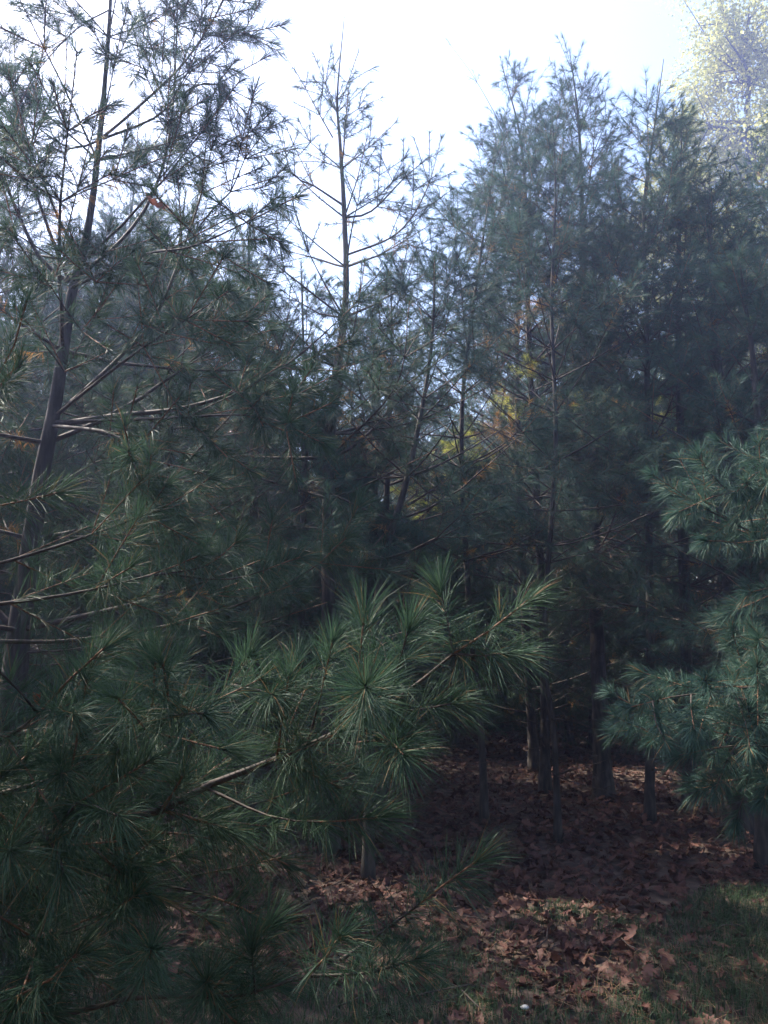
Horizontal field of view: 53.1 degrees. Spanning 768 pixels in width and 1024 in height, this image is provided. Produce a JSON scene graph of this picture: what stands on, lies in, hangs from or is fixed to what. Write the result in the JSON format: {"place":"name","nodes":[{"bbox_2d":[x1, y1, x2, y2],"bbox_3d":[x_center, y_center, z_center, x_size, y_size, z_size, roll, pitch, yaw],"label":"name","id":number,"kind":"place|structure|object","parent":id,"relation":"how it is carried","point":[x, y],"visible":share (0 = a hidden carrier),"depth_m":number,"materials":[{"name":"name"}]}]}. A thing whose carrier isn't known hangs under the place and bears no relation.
{"place":"outdoors","nodes":[
{"label":"outdoors","id":0,"kind":"place"},
{"bbox_2d":[36,660,716,730],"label":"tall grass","id":1,"kind":"structure","parent":0,"point":[518,728],"depth_m":11.83,"materials":[{"name":"green plant"}]},
{"bbox_2d":[0,0,767,623],"label":"sky","id":2,"kind":"structure","parent":0,"point":[423,79],"materials":[{"name":"white"}]},
{"bbox_2d":[18,630,767,1023],"bbox_3d":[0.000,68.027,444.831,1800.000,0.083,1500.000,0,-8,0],"label":"ground","id":3,"kind":"structure","parent":0,"point":[602,956],"depth_m":4.58,"materials":[{"name":"brown plant"}]},
{"bbox_2d":[0,347,19,647],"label":"pine tree","id":4,"kind":"object","parent":3,"relation":"on","point":[7,612],"visible":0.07,"depth_m":7.16,"materials":[{"name":"green plant"}]},
{"bbox_2d":[0,294,33,630],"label":"pine tree","id":5,"kind":"object","parent":3,"relation":"on","point":[10,415],"visible":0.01,"depth_m":9.12,"materials":[{"name":"green plant"}]},
{"bbox_2d":[0,208,124,822],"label":"pine tree","id":6,"kind":"object","parent":3,"relation":"on","point":[40,405],"visible":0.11,"depth_m":5.62,"materials":[{"name":"green plant"}]},
{"bbox_2d":[0,185,127,694],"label":"pine tree","id":7,"kind":"object","parent":3,"relation":"on","point":[31,232],"visible":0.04,"depth_m":9.45,"materials":[{"name":"green plant"}]},
{"bbox_2d":[1,261,136,729],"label":"pine tree","id":8,"kind":"object","parent":3,"relation":"on","point":[23,493],"depth_m":9.65,"materials":[{"name":"green plant"}]},
{"bbox_2d":[0,17,158,613],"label":"pine tree","id":9,"kind":"object","parent":3,"relation":"on","point":[74,393],"visible":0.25,"depth_m":5.39,"materials":[{"name":"green plant"}]},
{"bbox_2d":[0,210,175,778],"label":"pine tree","id":10,"kind":"object","parent":3,"relation":"on","point":[53,307],"visible":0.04,"depth_m":8.23,"materials":[{"name":"green plant"}]},
{"bbox_2d":[5,296,181,674],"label":"pine tree","id":11,"kind":"object","parent":3,"relation":"on","point":[60,442],"depth_m":10.33,"materials":[{"name":"green plant"}]},
{"bbox_2d":[0,127,226,781],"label":"pine tree","id":12,"kind":"object","parent":3,"relation":"on","point":[104,216],"visible":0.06,"depth_m":8.31,"materials":[{"name":"green plant"}]},
{"bbox_2d":[47,332,191,728],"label":"pine tree","id":13,"kind":"object","parent":3,"relation":"on","point":[105,676],"depth_m":10.93,"materials":[{"name":"green plant"}]},
{"bbox_2d":[1,187,269,800],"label":"pine tree","id":14,"kind":"object","parent":3,"relation":"on","point":[130,330],"visible":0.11,"depth_m":7.19,"materials":[{"name":"green plant"}]},
{"bbox_2d":[36,250,260,745],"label":"pine tree","id":15,"kind":"object","parent":3,"relation":"on","point":[181,526],"visible":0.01,"depth_m":10.05,"materials":[{"name":"green plant"}]},
{"bbox_2d":[0,162,326,878],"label":"pine tree","id":16,"kind":"object","parent":3,"relation":"on","point":[57,464],"visible":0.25,"depth_m":4.97,"materials":[{"name":"green plant"}]},
{"bbox_2d":[72,274,288,766],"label":"pine tree","id":17,"kind":"object","parent":3,"relation":"on","point":[193,565],"visible":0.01,"depth_m":8.65,"materials":[{"name":"green plant"}]},
{"bbox_2d":[0,0,373,989],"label":"pine tree","id":18,"kind":"object","parent":3,"relation":"on","point":[178,140],"visible":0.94,"depth_m":3.40,"materials":[{"name":"green plant"}]},
{"bbox_2d":[140,190,168,208],"bbox_3d":[-1.073,-1.446,3.554,0.165,0.080,0.037,29,-42,-22],"label":"dead leaf","id":19,"kind":"object","parent":18,"relation":"attached to","point":[155,203],"visible":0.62,"depth_m":3.57,"materials":[{"name":"brown plant"}]},
{"bbox_2d":[169,599,246,726],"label":"pine tree","id":20,"kind":"object","parent":3,"relation":"on","point":[216,676],"visible":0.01,"depth_m":11.85,"materials":[{"name":"green plant"}]},
{"bbox_2d":[184,466,286,691],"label":"pine tree","id":21,"kind":"object","parent":3,"relation":"on","point":[247,596],"visible":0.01,"depth_m":12.93,"materials":[{"name":"green plant"}]},
{"bbox_2d":[127,237,346,772],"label":"pine tree","id":22,"kind":"object","parent":3,"relation":"on","point":[231,660],"visible":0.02,"depth_m":8.15,"materials":[{"name":"green plant"}]},
{"bbox_2d":[102,195,407,833],"bbox_3d":[-0.911,-0.089,6.051,2.379,5.129,2.446,0,-8,0],"label":"pine tree","id":23,"kind":"object","parent":3,"relation":"on","point":[255,494],"visible":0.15,"depth_m":5.94,"materials":[{"name":"green plant"}]},
{"bbox_2d":[170,377,343,741],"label":"pine tree","id":24,"kind":"object","parent":3,"relation":"on","point":[245,640],"visible":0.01,"depth_m":10.85,"materials":[{"name":"green plant"}]},
{"bbox_2d":[206,601,342,728],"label":"pine tree","id":25,"kind":"object","parent":3,"relation":"on","point":[271,702],"visible":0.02,"depth_m":11.68,"materials":[{"name":"green plant"}]},
{"bbox_2d":[0,261,570,1023],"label":"pine tree","id":26,"kind":"object","parent":3,"relation":"on","point":[64,847],"visible":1,"depth_m":1.46,"materials":[{"name":"green plant"}]},
{"bbox_2d":[32,692,40,703],"bbox_3d":[-0.664,0.355,1.475,0.006,0.030,0.068,-35,-1,-44],"label":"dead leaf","id":27,"kind":"object","parent":26,"relation":"on","point":[38,695],"visible":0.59,"depth_m":1.47,"materials":[{"name":"plant"}]},
{"bbox_2d":[171,259,442,824],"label":"pine tree","id":28,"kind":"object","parent":3,"relation":"on","point":[326,311],"visible":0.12,"depth_m":6.34,"materials":[{"name":"green plant"}]},
{"bbox_2d":[205,16,473,858],"bbox_3d":[-0.339,-0.833,5.416,2.121,6.419,2.997,0,-8,0],"label":"pine tree","id":29,"kind":"object","parent":3,"relation":"on","point":[327,594],"visible":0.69,"depth_m":5.61,"materials":[{"name":"green plant"}]},
{"bbox_2d":[279,436,414,582],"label":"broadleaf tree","id":30,"kind":"object","parent":3,"relation":"on","point":[379,496],"depth_m":26.23,"materials":[{"name":"green plant"}]},
{"bbox_2d":[293,453,401,712],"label":"pine tree","id":31,"kind":"object","parent":3,"relation":"on","point":[341,644],"depth_m":12.40,"materials":[{"name":"green plant"}]},
{"bbox_2d":[260,284,490,764],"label":"pine tree","id":32,"kind":"object","parent":3,"relation":"on","point":[441,449],"visible":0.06,"depth_m":8.42,"materials":[{"name":"green plant"}]},
{"bbox_2d":[305,524,448,741],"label":"pine tree","id":33,"kind":"object","parent":3,"relation":"on","point":[379,666],"visible":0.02,"depth_m":10.21,"materials":[{"name":"green plant"}]},
{"bbox_2d":[239,266,521,819],"bbox_3d":[-0.007,0.113,6.684,2.315,4.912,2.443,0,-8,0],"label":"pine tree","id":34,"kind":"object","parent":3,"relation":"on","point":[484,607],"visible":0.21,"depth_m":6.21,"materials":[{"name":"green plant"}]},
{"bbox_2d":[315,382,456,705],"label":"pine tree","id":35,"kind":"object","parent":3,"relation":"on","point":[396,564],"visible":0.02,"depth_m":11.37,"materials":[{"name":"green plant"}]},
{"bbox_2d":[7,877,767,1023],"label":"grass","id":36,"kind":"structure","parent":3,"relation":"on","point":[727,910],"depth_m":3.28,"materials":[{"name":"green plant"}]},
{"bbox_2d":[228,220,559,881],"bbox_3d":[-0.053,0.199,5.257,2.040,4.323,2.591,3,-9,-17],"label":"pine tree","id":37,"kind":"object","parent":3,"relation":"on","point":[399,284],"visible":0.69,"depth_m":4.97,"materials":[{"name":"green plant"}]},
{"bbox_2d":[20,732,767,1023],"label":"fallen needles","id":38,"kind":"object","parent":3,"relation":"on","point":[537,946],"visible":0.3,"depth_m":3.65,"materials":[{"name":"brown plant"}]},
{"bbox_2d":[362,340,490,703],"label":"pine tree","id":39,"kind":"object","parent":3,"relation":"on","point":[427,431],"visible":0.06,"depth_m":13.47,"materials":[{"name":"green plant"}]},
{"bbox_2d":[391,474,468,689],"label":"pine tree","id":40,"kind":"object","parent":3,"relation":"on","point":[423,571],"depth_m":15.90,"materials":[{"name":"green plant"}]},
{"bbox_2d":[394,581,487,728],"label":"pine tree","id":41,"kind":"object","parent":3,"relation":"on","point":[438,679],"visible":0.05,"depth_m":11.63,"materials":[{"name":"green plant"}]},
{"bbox_2d":[378,539,524,746],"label":"pine tree","id":42,"kind":"object","parent":3,"relation":"on","point":[453,733],"visible":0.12,"depth_m":9.89,"materials":[{"name":"green plant"}]},
{"bbox_2d":[341,122,581,825],"bbox_3d":[0.650,-0.522,6.634,2.033,6.155,2.144,0,-8,0],"label":"pine tree","id":43,"kind":"object","parent":3,"relation":"on","point":[483,793],"visible":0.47,"depth_m":6.38,"materials":[{"name":"green plant"}]},
{"bbox_2d":[403,415,528,650],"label":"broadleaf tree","id":44,"kind":"object","parent":3,"relation":"on","point":[453,459],"visible":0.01,"depth_m":27.77,"materials":[{"name":"yellow plant"}]},
{"bbox_2d":[433,528,560,706],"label":"pine tree","id":45,"kind":"object","parent":3,"relation":"on","point":[505,646],"visible":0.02,"depth_m":12.30,"materials":[{"name":"green plant"}]},
{"bbox_2d":[413,340,584,730],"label":"pine tree","id":46,"kind":"object","parent":3,"relation":"on","point":[480,440],"visible":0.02,"depth_m":12.05,"materials":[{"name":"green plant"}]},
{"bbox_2d":[383,37,643,793],"bbox_3d":[1.372,-1.241,7.815,2.795,7.927,2.661,0,-8,0],"label":"pine tree","id":47,"kind":"object","parent":3,"relation":"on","point":[544,782],"visible":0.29,"depth_m":7.72,"materials":[{"name":"green plant"}]},
{"bbox_2d":[401,204,645,773],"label":"pine tree","id":48,"kind":"object","parent":3,"relation":"on","point":[531,711],"visible":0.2,"depth_m":8.41,"materials":[{"name":"green plant"}]},
{"bbox_2d":[520,1004,528,1009],"bbox_3d":[0.557,1.959,3.044,0.036,0.018,0.026,0,-8,0],"label":"pebble","id":49,"kind":"object","parent":3,"relation":"on","point":[524,1006],"visible":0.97,"depth_m":3.04,"materials":[{"name":"stone"}]},
{"bbox_2d":[464,349,610,698],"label":"pine tree","id":50,"kind":"object","parent":3,"relation":"on","point":[500,438],"visible":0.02,"depth_m":15.49,"materials":[{"name":"green plant"}]},
{"bbox_2d":[441,480,634,746],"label":"pine tree","id":51,"kind":"object","parent":3,"relation":"on","point":[521,714],"visible":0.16,"depth_m":9.47,"materials":[{"name":"green plant"}]},
{"bbox_2d":[408,82,697,842],"bbox_3d":[1.257,-0.541,5.963,2.315,5.994,2.287,0,-8,0],"label":"pine tree","id":52,"kind":"object","parent":3,"relation":"on","point":[550,142],"visible":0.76,"depth_m":5.97,"materials":[{"name":"green plant"}]},
{"bbox_2d":[499,386,630,714],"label":"pine tree","id":53,"kind":"object","parent":3,"relation":"on","point":[557,520],"depth_m":13.28,"materials":[{"name":"green plant"}]},
{"bbox_2d":[472,259,660,747],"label":"pine tree","id":54,"kind":"object","parent":3,"relation":"on","point":[565,727],"visible":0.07,"depth_m":9.92,"materials":[{"name":"green plant"}]},
{"bbox_2d":[451,31,716,802],"bbox_3d":[1.959,-1.182,7.333,2.686,7.667,2.750,0,-8,0],"label":"pine tree","id":55,"kind":"object","parent":3,"relation":"on","point":[597,667],"visible":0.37,"depth_m":7.20,"materials":[{"name":"green plant"}]},
{"bbox_2d":[511,511,676,752],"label":"pine tree","id":56,"kind":"object","parent":3,"relation":"on","point":[590,736],"visible":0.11,"depth_m":9.47,"materials":[{"name":"green plant"}]},
{"bbox_2d":[548,577,640,716],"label":"pine tree","id":57,"kind":"object","parent":3,"relation":"on","point":[579,660],"visible":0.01,"depth_m":12.04,"materials":[{"name":"green plant"}]},
{"bbox_2d":[549,293,712,652],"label":"pine tree","id":58,"kind":"object","parent":3,"relation":"on","point":[656,447],"depth_m":13.52,"materials":[{"name":"green plant"}]},
{"bbox_2d":[556,511,713,740],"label":"pine tree","id":59,"kind":"object","parent":3,"relation":"on","point":[694,656],"visible":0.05,"depth_m":10.21,"materials":[{"name":"green plant"}]},
{"bbox_2d":[580,523,701,715],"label":"pine tree","id":60,"kind":"object","parent":3,"relation":"on","point":[661,664],"depth_m":12.11,"materials":[{"name":"green plant"}]},
{"bbox_2d":[518,100,767,809],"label":"pine tree","id":61,"kind":"object","parent":3,"relation":"on","point":[680,588],"visible":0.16,"depth_m":6.79,"materials":[{"name":"green plant"}]},
{"bbox_2d":[532,59,767,824],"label":"pine tree","id":62,"kind":"object","parent":3,"relation":"on","point":[642,213],"visible":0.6,"depth_m":6.29,"materials":[{"name":"green plant"}]},
{"bbox_2d":[602,344,713,710],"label":"pine tree","id":63,"kind":"object","parent":3,"relation":"on","point":[657,541],"visible":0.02,"depth_m":11.23,"materials":[{"name":"green plant"}]},
{"bbox_2d":[562,0,767,453],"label":"broadleaf tree","id":64,"kind":"object","parent":3,"relation":"on","point":[737,47],"visible":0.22,"depth_m":25.86,"materials":[{"name":"green plant"}]},
{"bbox_2d":[574,181,767,837],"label":"pine tree","id":65,"kind":"object","parent":3,"relation":"on","point":[727,584],"visible":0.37,"depth_m":6.02,"materials":[{"name":"green plant"}]},
{"bbox_2d":[599,313,755,764],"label":"pine tree","id":66,"kind":"object","parent":3,"relation":"on","point":[618,640],"visible":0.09,"depth_m":8.78,"materials":[{"name":"green plant"}]},
{"bbox_2d":[594,406,767,855],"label":"pine tree","id":67,"kind":"object","parent":3,"relation":"on","point":[737,683],"visible":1,"depth_m":2.91,"materials":[{"name":"green plant"}]},
{"bbox_2d":[617,238,767,869],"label":"pine tree","id":68,"kind":"object","parent":3,"relation":"on","point":[729,275],"visible":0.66,"depth_m":5.38,"materials":[{"name":"green plant"}]},
{"bbox_2d":[632,313,762,690],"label":"pine tree","id":69,"kind":"object","parent":3,"relation":"on","point":[671,539],"visible":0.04,"depth_m":9.68,"materials":[{"name":"green plant"}]},
{"bbox_2d":[637,220,767,775],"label":"pine tree","id":70,"kind":"object","parent":3,"relation":"on","point":[700,483],"visible":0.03,"depth_m":8.13,"materials":[{"name":"green plant"}]},
{"bbox_2d":[645,85,767,672],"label":"pine tree","id":71,"kind":"object","parent":3,"relation":"on","point":[759,166],"visible":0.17,"depth_m":7.65,"materials":[{"name":"green plant"}]}
]}

